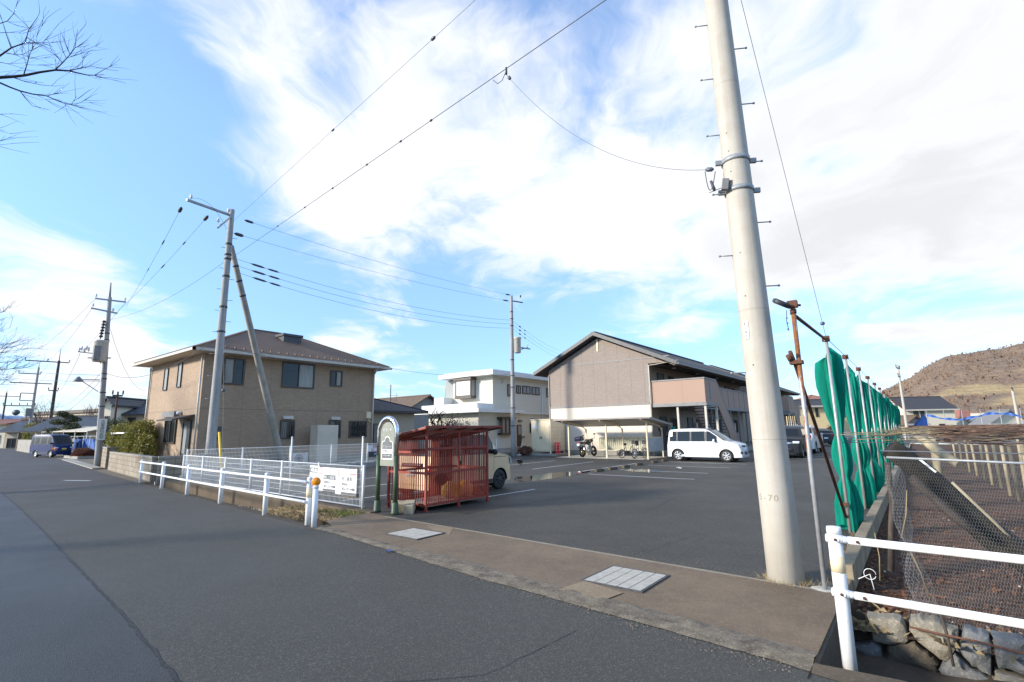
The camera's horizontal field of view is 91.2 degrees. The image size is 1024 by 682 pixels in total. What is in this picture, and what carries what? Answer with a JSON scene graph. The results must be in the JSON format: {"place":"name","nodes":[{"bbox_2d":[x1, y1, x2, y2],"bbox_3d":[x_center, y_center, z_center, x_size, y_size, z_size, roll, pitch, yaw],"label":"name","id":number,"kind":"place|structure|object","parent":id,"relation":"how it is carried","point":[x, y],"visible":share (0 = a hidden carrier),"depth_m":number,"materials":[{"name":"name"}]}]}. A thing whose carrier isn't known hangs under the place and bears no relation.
{"place":"outdoors","nodes":[
{"label":"outdoors","id":0,"kind":"place"},
{"bbox_2d":[61,416,97,448],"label":"house","id":1,"kind":"structure","parent":0,"point":[89,421],"depth_m":55.97,"materials":[{"name":"grey tile"}]},
{"bbox_2d":[62,459,102,468],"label":"pavement","id":2,"kind":"structure","parent":0,"point":[84,464],"depth_m":29.95,"materials":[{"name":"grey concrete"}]},
{"bbox_2d":[73,283,125,466],"bbox_3d":[-23.973,1.889,28.953,1.118,11.108,2.015,-9,-13,38],"label":"utility pole","id":3,"kind":"object","parent":2,"relation":"on","point":[99,353],"visible":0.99,"depth_m":29.01,"materials":[{"name":"concrete"}]},
{"bbox_2d":[376,394,433,428],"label":"rusty roof house","id":4,"kind":"structure","parent":0,"point":[417,401],"depth_m":79.51,"materials":[{"name":"metal"}]},
{"bbox_2d":[0,448,839,681],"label":"road","id":5,"kind":"structure","parent":0,"point":[295,603],"depth_m":4.85,"materials":[{"name":"asphalt"}]},
{"bbox_2d":[29,434,73,456],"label":"blue van","id":6,"kind":"object","parent":5,"relation":"on","point":[51,445],"visible":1,"depth_m":42.64,"materials":[{"name":"blue paint"}]},
{"bbox_2d":[1,478,749,681],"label":"road seam","id":7,"kind":"object","parent":5,"relation":"on","point":[173,673],"visible":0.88,"depth_m":4.75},
{"bbox_2d":[300,515,832,672],"bbox_3d":[-0.199,3.006,7.224,8.227,0.010,3.074,-10,-13,40],"label":"grit","id":8,"kind":"object","parent":5,"relation":"on","point":[564,601],"visible":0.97,"depth_m":5.29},
{"bbox_2d":[414,369,548,452],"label":"white house","id":9,"kind":"structure","parent":0,"point":[478,395],"depth_m":40.20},
{"bbox_2d":[454,377,475,398],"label":"bay window","id":10,"kind":"structure","parent":9,"relation":"in","point":[465,388],"depth_m":40.21,"materials":[{"name":"grey"}]},
{"bbox_2d":[0,0,1023,484],"label":"sky","id":11,"kind":"structure","parent":0,"point":[898,125],"materials":[{"name":"blue"}]},
{"bbox_2d":[47,433,1015,664],"bbox_3d":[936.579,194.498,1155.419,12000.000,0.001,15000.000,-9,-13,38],"label":"ground","id":12,"kind":"structure","parent":0,"point":[103,470],"depth_m":21.95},
{"bbox_2d":[0,419,45,448],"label":"house","id":13,"kind":"structure","parent":12,"relation":"on","point":[12,431],"depth_m":78.21,"materials":[{"name":"grey tile"}]},
{"bbox_2d":[0,296,47,385],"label":"cherry tree","id":14,"kind":"object","parent":12,"relation":"on","point":[2,366],"visible":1,"depth_m":24.08,"materials":[{"name":"brown plant"}]},
{"bbox_2d":[3,363,51,433],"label":"utility pole","id":15,"kind":"object","parent":12,"relation":"on","point":[29,412],"visible":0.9,"depth_m":68.60,"materials":[{"name":"metal"}]},
{"bbox_2d":[25,350,69,418],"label":"utility pole","id":16,"kind":"object","parent":12,"relation":"on","point":[54,393],"visible":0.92,"depth_m":62.91,"materials":[{"name":"concrete"}]},
{"bbox_2d":[20,415,97,434],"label":"house","id":17,"kind":"structure","parent":12,"relation":"on","point":[37,429],"depth_m":58.70,"materials":[{"name":"grey tile"}]},
{"bbox_2d":[42,410,86,438],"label":"pine tree","id":18,"kind":"object","parent":12,"relation":"on","point":[69,418],"visible":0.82,"depth_m":49.90,"materials":[{"name":"green plant"}]},
{"bbox_2d":[0,0,138,152],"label":"cherry tree","id":19,"kind":"object","parent":12,"relation":"on","point":[7,76],"visible":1,"depth_m":10.05,"materials":[{"name":"brown plant"}]},
{"bbox_2d":[64,447,101,458],"bbox_3d":[-34.207,8.918,40.054,4.520,0.850,1.684,-9,-13,38],"label":"planter","id":20,"kind":"object","parent":12,"relation":"on","point":[83,453],"visible":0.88,"depth_m":39.25,"materials":[{"name":"brown concrete"}]},
{"bbox_2d":[71,436,104,450],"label":"blue tarpaulin","id":21,"kind":"object","parent":12,"relation":"on","point":[84,443],"visible":0.32,"depth_m":43.48,"materials":[{"name":"plastic"}]},
{"bbox_2d":[104,419,133,451],"bbox_3d":[-21.675,5.737,28.290,3.890,2.735,1.858,-9,-13,38],"label":"bamboo bush","id":22,"kind":"object","parent":12,"relation":"on","point":[115,441],"visible":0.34,"depth_m":28.30,"materials":[{"name":"green plant"}]},
{"bbox_2d":[98,396,148,435],"bbox_3d":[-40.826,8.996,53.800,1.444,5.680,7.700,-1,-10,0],"label":"house","id":23,"kind":"structure","parent":12,"relation":"on","point":[125,404],"depth_m":51.76,"materials":[{"name":"grey tile"}]},
{"bbox_2d":[121,401,148,424],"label":"house","id":24,"kind":"structure","parent":12,"relation":"on","point":[134,414],"depth_m":52.45,"materials":[{"name":"grey tile"}]},
{"bbox_2d":[119,418,159,455],"bbox_3d":[-19.371,5.367,26.270,3.087,2.695,1.622,-9,-13,38],"label":"bamboo bush","id":25,"kind":"object","parent":12,"relation":"on","point":[141,436],"visible":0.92,"depth_m":26.09,"materials":[{"name":"green plant"}]},
{"bbox_2d":[108,451,225,485],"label":"block wall","id":26,"kind":"structure","parent":12,"relation":"on","point":[127,464],"depth_m":20.02,"materials":[{"name":"concrete"}]},
{"bbox_2d":[186,194,235,453],"bbox_3d":[-13.031,-0.183,21.010,0.446,12.087,2.285,-6,-11,26],"label":"utility pole","id":27,"kind":"object","parent":12,"relation":"on","point":[212,427],"visible":1,"depth_m":21.61,"materials":[{"name":"concrete"}]},
{"bbox_2d":[230,0,605,258],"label":"messenger cable","id":28,"kind":"object","parent":27,"relation":"attached to","point":[430,120],"visible":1,"depth_m":10.33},
{"bbox_2d":[136,482,318,526],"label":"road verge","id":29,"kind":"structure","parent":12,"relation":"on","point":[293,521],"depth_m":12.03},
{"bbox_2d":[138,459,312,527],"bbox_3d":[-8.775,3.963,13.948,13.496,1.030,0.183,-10,-14,42],"label":"guardrail","id":30,"kind":"object","parent":29,"relation":"on","point":[267,477],"visible":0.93,"depth_m":11.60,"materials":[{"name":"metal"}]},
{"bbox_2d":[259,503,355,524],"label":"dead grass","id":31,"kind":"structure","parent":29,"relation":"on","point":[282,511],"depth_m":11.11,"materials":[{"name":"plant"}]},
{"bbox_2d":[231,245,286,466],"bbox_3d":[-12.255,1.202,24.382,0.370,10.483,5.322,-2,-10,9],"label":"strut pole","id":32,"kind":"object","parent":12,"relation":"on","point":[263,384],"visible":0.91,"depth_m":24.22,"materials":[{"name":"concrete"}]},
{"bbox_2d":[131,329,391,473],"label":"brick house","id":33,"kind":"structure","parent":12,"relation":"on","point":[305,396],"depth_m":27.00,"materials":[{"name":"beige"}]},
{"bbox_2d":[161,411,178,443],"bbox_3d":[-17.703,4.469,25.851,1.743,1.627,0.218,-9,-13,38],"label":"window","id":34,"kind":"structure","parent":33,"relation":"in","point":[170,427],"depth_m":25.83,"materials":[{"name":"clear glass"}]},
{"bbox_2d":[180,420,192,454],"bbox_3d":[-15.889,4.858,24.375,0.973,1.981,0.125,-9,-13,38],"label":"door","id":35,"kind":"structure","parent":33,"relation":"in","point":[187,424],"depth_m":24.35,"materials":[{"name":"metal"}]},
{"bbox_2d":[222,357,245,384],"bbox_3d":[-14.038,1.531,25.318,0.068,1.334,1.015,-9,-13,38],"label":"window","id":36,"kind":"structure","parent":33,"relation":"in","point":[234,373],"depth_m":25.32,"materials":[{"name":"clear glass"}]},
{"bbox_2d":[279,420,294,438],"bbox_3d":[-12.131,4.782,27.086,0.098,1.003,0.804,-9,-13,38],"label":"window","id":37,"kind":"structure","parent":33,"relation":"in","point":[287,427],"depth_m":27.07,"materials":[{"name":"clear glass"}]},
{"bbox_2d":[281,361,315,388],"bbox_3d":[-11.894,1.931,27.972,0.068,1.398,1.891,-9,-13,38],"label":"window","id":38,"kind":"structure","parent":33,"relation":"in","point":[294,375],"depth_m":27.95,"materials":[{"name":"clear glass"}]},
{"bbox_2d":[348,421,366,437],"bbox_3d":[-9.358,5.361,30.506,0.098,0.998,1.244,-9,-13,38],"label":"window","id":39,"kind":"structure","parent":33,"relation":"in","point":[356,428],"depth_m":30.48,"materials":[{"name":"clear glass"}]},
{"bbox_2d":[164,479,376,513],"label":"retaining wall","id":40,"kind":"structure","parent":12,"relation":"on","point":[252,501],"depth_m":14.53,"materials":[{"name":"grey concrete"}]},
{"bbox_2d":[311,477,320,527],"bbox_3d":[-3.681,3.050,9.365,0.163,0.982,0.109,-3,-10,13],"label":"bollard","id":41,"kind":"object","parent":12,"relation":"on","point":[316,481],"visible":0.95,"depth_m":9.34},
{"bbox_2d":[309,425,337,464],"bbox_3d":[-10.333,5.698,27.527,0.750,2.120,1.240,-9,-13,38],"label":"water heater","id":42,"kind":"object","parent":12,"relation":"on","point":[323,434],"visible":0.7,"depth_m":27.20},
{"bbox_2d":[372,398,427,458],"bbox_3d":[-10.070,6.093,36.504,7.663,4.484,5.842,-9,-13,38],"label":"bungalow","id":43,"kind":"object","parent":12,"relation":"on","point":[402,415],"visible":0.3,"depth_m":34.51,"materials":[{"name":"paint"}]},
{"bbox_2d":[185,440,909,586],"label":"parking lot","id":44,"kind":"structure","parent":12,"relation":"on","point":[720,499],"depth_m":10.38,"materials":[{"name":"asphalt"}]},
{"bbox_2d":[181,454,365,508],"bbox_3d":[-7.784,4.028,14.957,11.808,1.030,0.093,-9,-13,40],"label":"fence","id":45,"kind":"object","parent":44,"relation":"on","point":[290,485],"visible":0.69,"depth_m":14.51,"materials":[{"name":"metal"}]},
{"bbox_2d":[318,467,335,491],"bbox_3d":[-4.470,3.342,12.122,0.842,0.555,0.013,-9,-13,38],"label":"sign board","id":46,"kind":"object","parent":45,"relation":"attached to","point":[327,476],"visible":0.99,"depth_m":12.11,"materials":[{"name":"white paint"}]},
{"bbox_2d":[335,468,356,495],"bbox_3d":[-3.838,3.255,11.591,0.824,0.586,0.013,-9,-13,38],"label":"sign board","id":47,"kind":"object","parent":45,"relation":"attached to","point":[346,481],"visible":1,"depth_m":11.58,"materials":[{"name":"white paint"}]},
{"bbox_2d":[179,452,525,480],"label":"fence kerb","id":48,"kind":"structure","parent":44,"relation":"on","point":[306,469],"depth_m":21.86,"materials":[{"name":"grey concrete"}]},
{"bbox_2d":[184,439,510,478],"bbox_3d":[-6.042,6.017,26.800,0.094,1.220,20.360,-9,-13,37],"label":"fence","id":49,"kind":"object","parent":48,"relation":"on","point":[505,441],"visible":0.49,"depth_m":22.33,"materials":[{"name":"metal"}]},
{"bbox_2d":[373,416,398,514],"bbox_3d":[-2.696,2.652,10.828,0.770,2.050,0.166,-9,-13,38],"label":"arch sign","id":50,"kind":"object","parent":44,"relation":"on","point":[387,444],"visible":1,"depth_m":10.84,"materials":[{"name":"metal"}]},
{"bbox_2d":[384,426,502,511],"bbox_3d":[-1.672,2.983,12.117,1.660,1.822,2.610,-9,-13,38],"label":"refuse cage","id":51,"kind":"object","parent":44,"relation":"on","point":[432,474],"visible":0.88,"depth_m":11.71,"materials":[{"name":"red paint"}]},
{"bbox_2d":[398,431,511,493],"bbox_3d":[-1.595,3.441,14.556,1.873,1.775,3.470,-9,-13,38],"label":"cream car","id":52,"kind":"object","parent":44,"relation":"on","point":[499,468],"visible":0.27,"depth_m":14.21,"materials":[{"name":"paint"}]},
{"bbox_2d":[510,295,529,455],"bbox_3d":[0.606,2.380,34.550,1.490,11.416,0.552,2,-10,-16],"label":"utility pole","id":53,"kind":"object","parent":44,"relation":"on","point":[515,345],"visible":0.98,"depth_m":34.52,"materials":[{"name":"concrete"}]},
{"bbox_2d":[416,474,678,513],"bbox_3d":[1.504,4.288,14.514,3.329,0.001,9.545,-9,-13,38],"label":"asphalt patch","id":54,"kind":"object","parent":44,"relation":"on","point":[563,488],"visible":0.8,"depth_m":14.16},
{"bbox_2d":[528,452,572,455],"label":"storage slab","id":55,"kind":"structure","parent":44,"relation":"on","point":[544,454],"depth_m":33.62,"materials":[{"name":"grey concrete"}]},
{"bbox_2d":[531,419,564,453],"bbox_3d":[2.510,6.593,34.784,1.680,2.290,1.850,-9,-13,38],"label":"storage cabinet","id":56,"kind":"object","parent":55,"relation":"on","point":[547,435],"visible":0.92,"depth_m":34.15,"materials":[{"name":"beige metal"}]},
{"bbox_2d":[514,470,589,481],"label":"puddle","id":57,"kind":"object","parent":44,"relation":"on","point":[540,477],"visible":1,"depth_m":18.57,"materials":[{"name":"black liquid"}]},
{"bbox_2d":[562,455,662,459],"bbox_3d":[6.017,7.061,30.514,6.100,0.028,2.850,-9,-13,38],"label":"shelter pad","id":58,"kind":"object","parent":44,"relation":"on","point":[611,457],"visible":0.79,"depth_m":30.32,"materials":[{"name":"concrete"}]},
{"bbox_2d":[574,433,596,456],"bbox_3d":[4.652,6.486,31.147,1.000,1.393,2.049,-18,-19,38],"label":"motorcycle","id":59,"kind":"object","parent":58,"relation":"on","point":[588,448],"visible":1,"depth_m":30.92,"materials":[{"name":"metal"}]},
{"bbox_2d":[553,417,671,459],"bbox_3d":[5.993,5.832,30.154,6.330,2.330,3.101,-9,-13,38],"label":"bicycle shelter","id":60,"kind":"object","parent":58,"relation":"on","point":[652,444],"visible":0.95,"depth_m":30.40,"materials":[{"name":"beige metal"}]},
{"bbox_2d":[667,428,748,461],"bbox_3d":[10.233,5.411,26.302,3.796,1.690,2.037,-9,-13,38],"label":"white van","id":61,"kind":"object","parent":44,"relation":"on","point":[686,443],"visible":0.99,"depth_m":25.75,"materials":[{"name":"paint"}]},
{"bbox_2d":[694,0,805,584],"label":"concrete pole","id":62,"kind":"object","parent":44,"relation":"on","point":[781,537],"visible":1,"depth_m":6.05,"materials":[{"name":"concrete"}]},
{"bbox_2d":[785,425,806,457],"bbox_3d":[15.860,5.756,28.891,2.190,1.765,4.694,-8,-12,34],"label":"black suv","id":63,"kind":"object","parent":44,"relation":"on","point":[796,440],"visible":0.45,"depth_m":27.44,"materials":[{"name":"paint"}]},
{"bbox_2d":[811,586,831,591],"bbox_3d":[3.290,2.612,5.256,0.310,0.020,0.315,-9,-13,38],"label":"pole footing","id":64,"kind":"object","parent":44,"relation":"on","point":[818,588],"visible":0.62,"depth_m":5.28,"materials":[{"name":"concrete"}]},
{"bbox_2d":[772,298,827,589],"bbox_3d":[3.196,1.070,5.511,0.332,3.178,0.128,2,-11,-18],"label":"end pole","id":65,"kind":"object","parent":64,"relation":"on","point":[791,305],"visible":0.96,"depth_m":5.52,"materials":[{"name":"metal"}]},
{"bbox_2d":[786,350,848,517],"bbox_3d":[4.296,1.481,6.881,0.161,2.316,3.715,-8,-13,37],"label":"brace pipe","id":66,"kind":"object","parent":65,"relation":"attached to","point":[792,360],"visible":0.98,"depth_m":6.58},
{"bbox_2d":[822,335,851,532],"bbox_3d":[5.432,1.530,8.361,0.110,3.270,0.340,-9,-13,38],"label":"net post","id":67,"kind":"object","parent":44,"relation":"on","point":[838,436],"visible":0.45,"depth_m":8.32,"materials":[{"name":"metal"}]},
{"bbox_2d":[814,347,863,532],"bbox_3d":[5.612,1.638,8.581,0.448,3.130,0.367,6,-12,-32],"label":"green net","id":68,"kind":"object","parent":44,"relation":"on","point":[856,508],"visible":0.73,"depth_m":8.52,"materials":[{"name":"fabric"}]},
{"bbox_2d":[842,354,866,508],"bbox_3d":[7.305,1.916,10.672,0.110,3.270,0.340,-9,-13,38],"label":"net post","id":69,"kind":"object","parent":44,"relation":"on","point":[845,357],"visible":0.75,"depth_m":10.64,"materials":[{"name":"metal"}]},
{"bbox_2d":[844,365,876,507],"bbox_3d":[7.445,2.023,10.888,0.430,3.129,0.402,0,-10,-5],"label":"green net","id":70,"kind":"object","parent":44,"relation":"on","point":[870,488],"visible":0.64,"depth_m":10.76,"materials":[{"name":"fabric"}]},
{"bbox_2d":[856,375,883,491],"bbox_3d":[9.399,2.418,13.251,0.385,3.129,0.442,-2,-10,5],"label":"green net","id":71,"kind":"object","parent":44,"relation":"on","point":[878,477],"visible":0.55,"depth_m":13.19,"materials":[{"name":"fabric"}]},
{"bbox_2d":[870,386,885,481],"bbox_3d":[11.342,2.817,15.643,0.340,3.128,0.479,-9,-13,38],"label":"green net","id":72,"kind":"object","parent":44,"relation":"on","point":[874,401],"visible":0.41,"depth_m":15.59,"materials":[{"name":"fabric"}]},
{"bbox_2d":[876,390,891,468],"bbox_3d":[13.345,3.233,18.131,0.385,3.126,0.455,-9,-13,38],"label":"green net","id":73,"kind":"object","parent":44,"relation":"on","point":[880,402],"visible":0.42,"depth_m":18.11,"materials":[{"name":"fabric"}]},
{"bbox_2d":[315,527,817,670],"bbox_3d":[-0.634,2.854,6.377,7.967,0.028,0.414,-10,-14,43],"label":"kerb strip","id":74,"kind":"object","parent":12,"relation":"on","point":[800,658],"visible":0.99,"depth_m":4.69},
{"bbox_2d":[327,513,835,651],"bbox_3d":[-0.425,3.020,7.275,8.808,0.010,1.863,-10,-13,41],"label":"apron","id":75,"kind":"object","parent":12,"relation":"on","point":[798,616],"visible":0.94,"depth_m":5.56,"materials":[{"name":"concrete"}]},
{"bbox_2d":[385,527,445,539],"bbox_3d":[-1.619,3.237,8.430,0.800,0.020,0.640,-9,-13,38],"label":"drain grating","id":76,"kind":"object","parent":75,"relation":"on","point":[414,533],"visible":1,"depth_m":8.38,"materials":[{"name":"metal"}]},
{"bbox_2d":[581,565,669,592],"bbox_3d":[1.309,2.719,5.753,0.740,0.020,0.760,-9,-13,38],"label":"drain grating","id":77,"kind":"object","parent":75,"relation":"on","point":[630,579],"visible":1,"depth_m":5.70,"materials":[{"name":"metal"}]},
{"bbox_2d":[533,331,752,455],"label":"apartment block","id":78,"kind":"structure","parent":12,"relation":"on","point":[594,374],"depth_m":33.78,"materials":[{"name":"beige"}]},
{"bbox_2d":[708,365,800,443],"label":"apartment block","id":79,"kind":"structure","parent":12,"relation":"on","point":[790,407],"depth_m":51.13,"materials":[{"name":"beige"}]},
{"bbox_2d":[807,613,905,681],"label":"ditch lip","id":80,"kind":"object","parent":12,"relation":"on","point":[830,665],"visible":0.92,"depth_m":3.55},
{"bbox_2d":[844,445,908,605],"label":"wall","id":81,"kind":"structure","parent":12,"relation":"on","point":[856,557],"depth_m":7.29,"materials":[{"name":"concrete"}]},
{"bbox_2d":[786,399,831,430],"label":"house","id":82,"kind":"structure","parent":0,"point":[822,421],"depth_m":78.29,"materials":[{"name":"stone"}]},
{"bbox_2d":[889,396,959,429],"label":"house","id":83,"kind":"structure","parent":0,"point":[919,406],"depth_m":88.33,"materials":[{"name":"stone"}]},
{"bbox_2d":[851,610,1009,670],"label":"ditch wall","id":84,"kind":"structure","parent":0,"point":[859,635],"depth_m":4.84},
{"bbox_2d":[856,651,1006,681],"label":"ditch floor","id":85,"kind":"structure","parent":0,"point":[883,665],"depth_m":4.40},
{"bbox_2d":[855,639,882,656],"bbox_3d":[3.388,2.926,4.782,0.230,0.162,0.208,-9,-13,38],"label":"wall stone","id":86,"kind":"object","parent":85,"relation":"on","point":[870,647],"visible":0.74,"depth_m":4.72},
{"bbox_2d":[886,639,938,671],"bbox_3d":[3.647,2.857,4.591,0.393,0.232,0.196,-9,-13,38],"label":"wall stone","id":87,"kind":"object","parent":85,"relation":"on","point":[916,653],"visible":0.88,"depth_m":4.52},
{"bbox_2d":[867,611,908,643],"bbox_3d":[3.531,2.705,4.706,0.303,0.249,0.204,-9,-13,38],"label":"wall stone","id":88,"kind":"object","parent":87,"relation":"on","point":[895,624],"visible":0.97,"depth_m":4.65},
{"bbox_2d":[825,525,1023,671],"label":"guardrail","id":89,"kind":"object","parent":85,"relation":"on","point":[836,540],"visible":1,"depth_m":3.66,"materials":[{"name":"metal"}]},
{"bbox_2d":[938,651,989,679],"bbox_3d":[3.929,2.842,4.366,0.349,0.248,0.195,-9,-13,38],"label":"wall stone","id":90,"kind":"object","parent":85,"relation":"on","point":[963,668],"visible":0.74,"depth_m":4.32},
{"bbox_2d":[909,613,958,661],"bbox_3d":[3.794,2.672,4.502,0.349,0.349,0.198,-9,-13,38],"label":"wall stone","id":91,"kind":"object","parent":90,"relation":"on","point":[930,623],"visible":0.84,"depth_m":4.46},
{"bbox_2d":[955,623,991,675],"bbox_3d":[3.991,2.666,4.338,0.247,0.351,0.205,-9,-13,38],"label":"wall stone","id":92,"kind":"object","parent":85,"relation":"on","point":[982,663],"visible":0.9,"depth_m":4.27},
{"bbox_2d":[992,666,1023,681],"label":"wall stone","id":93,"kind":"object","parent":85,"relation":"on","point":[1000,674],"visible":0.82,"depth_m":4.16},
{"bbox_2d":[990,630,1023,673],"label":"wall stone","id":94,"kind":"object","parent":93,"relation":"on","point":[1013,641],"visible":0.91,"depth_m":4.16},
{"bbox_2d":[850,444,1023,660],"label":"soil","id":95,"kind":"structure","parent":0,"point":[992,490],"depth_m":7.87,"materials":[{"name":"soil"}]},
{"bbox_2d":[755,530,1015,661],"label":"dead grass","id":96,"kind":"structure","parent":95,"relation":"on","point":[861,625],"depth_m":4.73,"materials":[{"name":"plant"}]},
{"bbox_2d":[910,626,1023,653],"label":"rebar","id":97,"kind":"object","parent":96,"relation":"on","point":[971,640],"visible":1,"depth_m":4.21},
{"bbox_2d":[884,462,895,571],"bbox_3d":[4.011,1.862,5.330,0.160,1.114,0.060,-9,-13,38],"label":"post","id":98,"kind":"object","parent":95,"relation":"on","point":[891,552],"visible":0.82,"depth_m":5.30,"materials":[{"name":"brown wood"}]},
{"bbox_2d":[912,433,963,468],"bbox_3d":[9.962,2.530,11.755,0.203,0.828,1.160,0,-10,-2],"label":"brace post","id":99,"kind":"object","parent":95,"relation":"on","point":[932,447],"visible":0.79,"depth_m":11.63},
{"bbox_2d":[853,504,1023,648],"bbox_3d":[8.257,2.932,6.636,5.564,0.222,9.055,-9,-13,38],"label":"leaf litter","id":100,"kind":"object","parent":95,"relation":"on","point":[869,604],"visible":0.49,"depth_m":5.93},
{"bbox_2d":[891,459,1023,634],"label":"wire netting","id":101,"kind":"object","parent":100,"relation":"on","point":[961,537],"visible":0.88,"depth_m":4.82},
{"bbox_2d":[885,465,936,614],"bbox_3d":[3.938,1.983,4.951,0.220,1.431,0.657,-4,-11,18],"label":"bunched netting","id":102,"kind":"object","parent":101,"relation":"hanging from","point":[908,540],"visible":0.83,"depth_m":4.98,"materials":[{"name":"metal"}]},
{"bbox_2d":[886,456,1023,464],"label":"trellis rod","id":103,"kind":"object","parent":101,"relation":"attached to","point":[956,460],"visible":1,"depth_m":5.12,"materials":[{"name":"metal"}]},
{"bbox_2d":[1006,445,1021,501],"bbox_3d":[12.116,3.048,12.127,0.109,1.721,0.080,-9,-13,38],"label":"trellis post","id":104,"kind":"object","parent":95,"relation":"on","point":[1015,478],"visible":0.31,"depth_m":12.08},
{"bbox_2d":[842,427,1023,442],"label":"trellis wires","id":105,"kind":"object","parent":104,"relation":"attached to","point":[927,442],"visible":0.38,"depth_m":5.90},
{"bbox_2d":[840,426,1023,444],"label":"dry twigs","id":106,"kind":"object","parent":105,"relation":"on","point":[903,431],"visible":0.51,"depth_m":7.76,"materials":[{"name":"plant"}]},
{"bbox_2d":[882,441,1023,574],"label":"leaning log","id":107,"kind":"object","parent":105,"relation":"attached to","point":[927,482],"visible":0.67,"depth_m":5.39,"materials":[{"name":"grey wood"}]},
{"bbox_2d":[906,474,978,534],"bbox_3d":[4.497,1.706,5.257,0.528,0.590,0.108,-7,-12,30],"label":"leaning branch","id":108,"kind":"object","parent":107,"relation":"attached to","point":[933,498],"visible":0.95,"depth_m":5.23,"materials":[{"name":"brown plant"}]},
{"bbox_2d":[922,424,1023,446],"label":"vine canes","id":109,"kind":"object","parent":105,"relation":"on","point":[1012,430],"visible":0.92,"depth_m":7.59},
{"bbox_2d":[881,343,1023,415],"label":"hill","id":110,"kind":"structure","parent":0,"point":[987,386],"depth_m":386.85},
{"bbox_2d":[882,342,1023,416],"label":"woods","id":111,"kind":"object","parent":110,"relation":"on","point":[962,395],"visible":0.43,"depth_m":413.16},
{"bbox_2d":[968,409,1023,424],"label":"greenhouse","id":112,"kind":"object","parent":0,"point":[994,419],"depth_m":74.23,"materials":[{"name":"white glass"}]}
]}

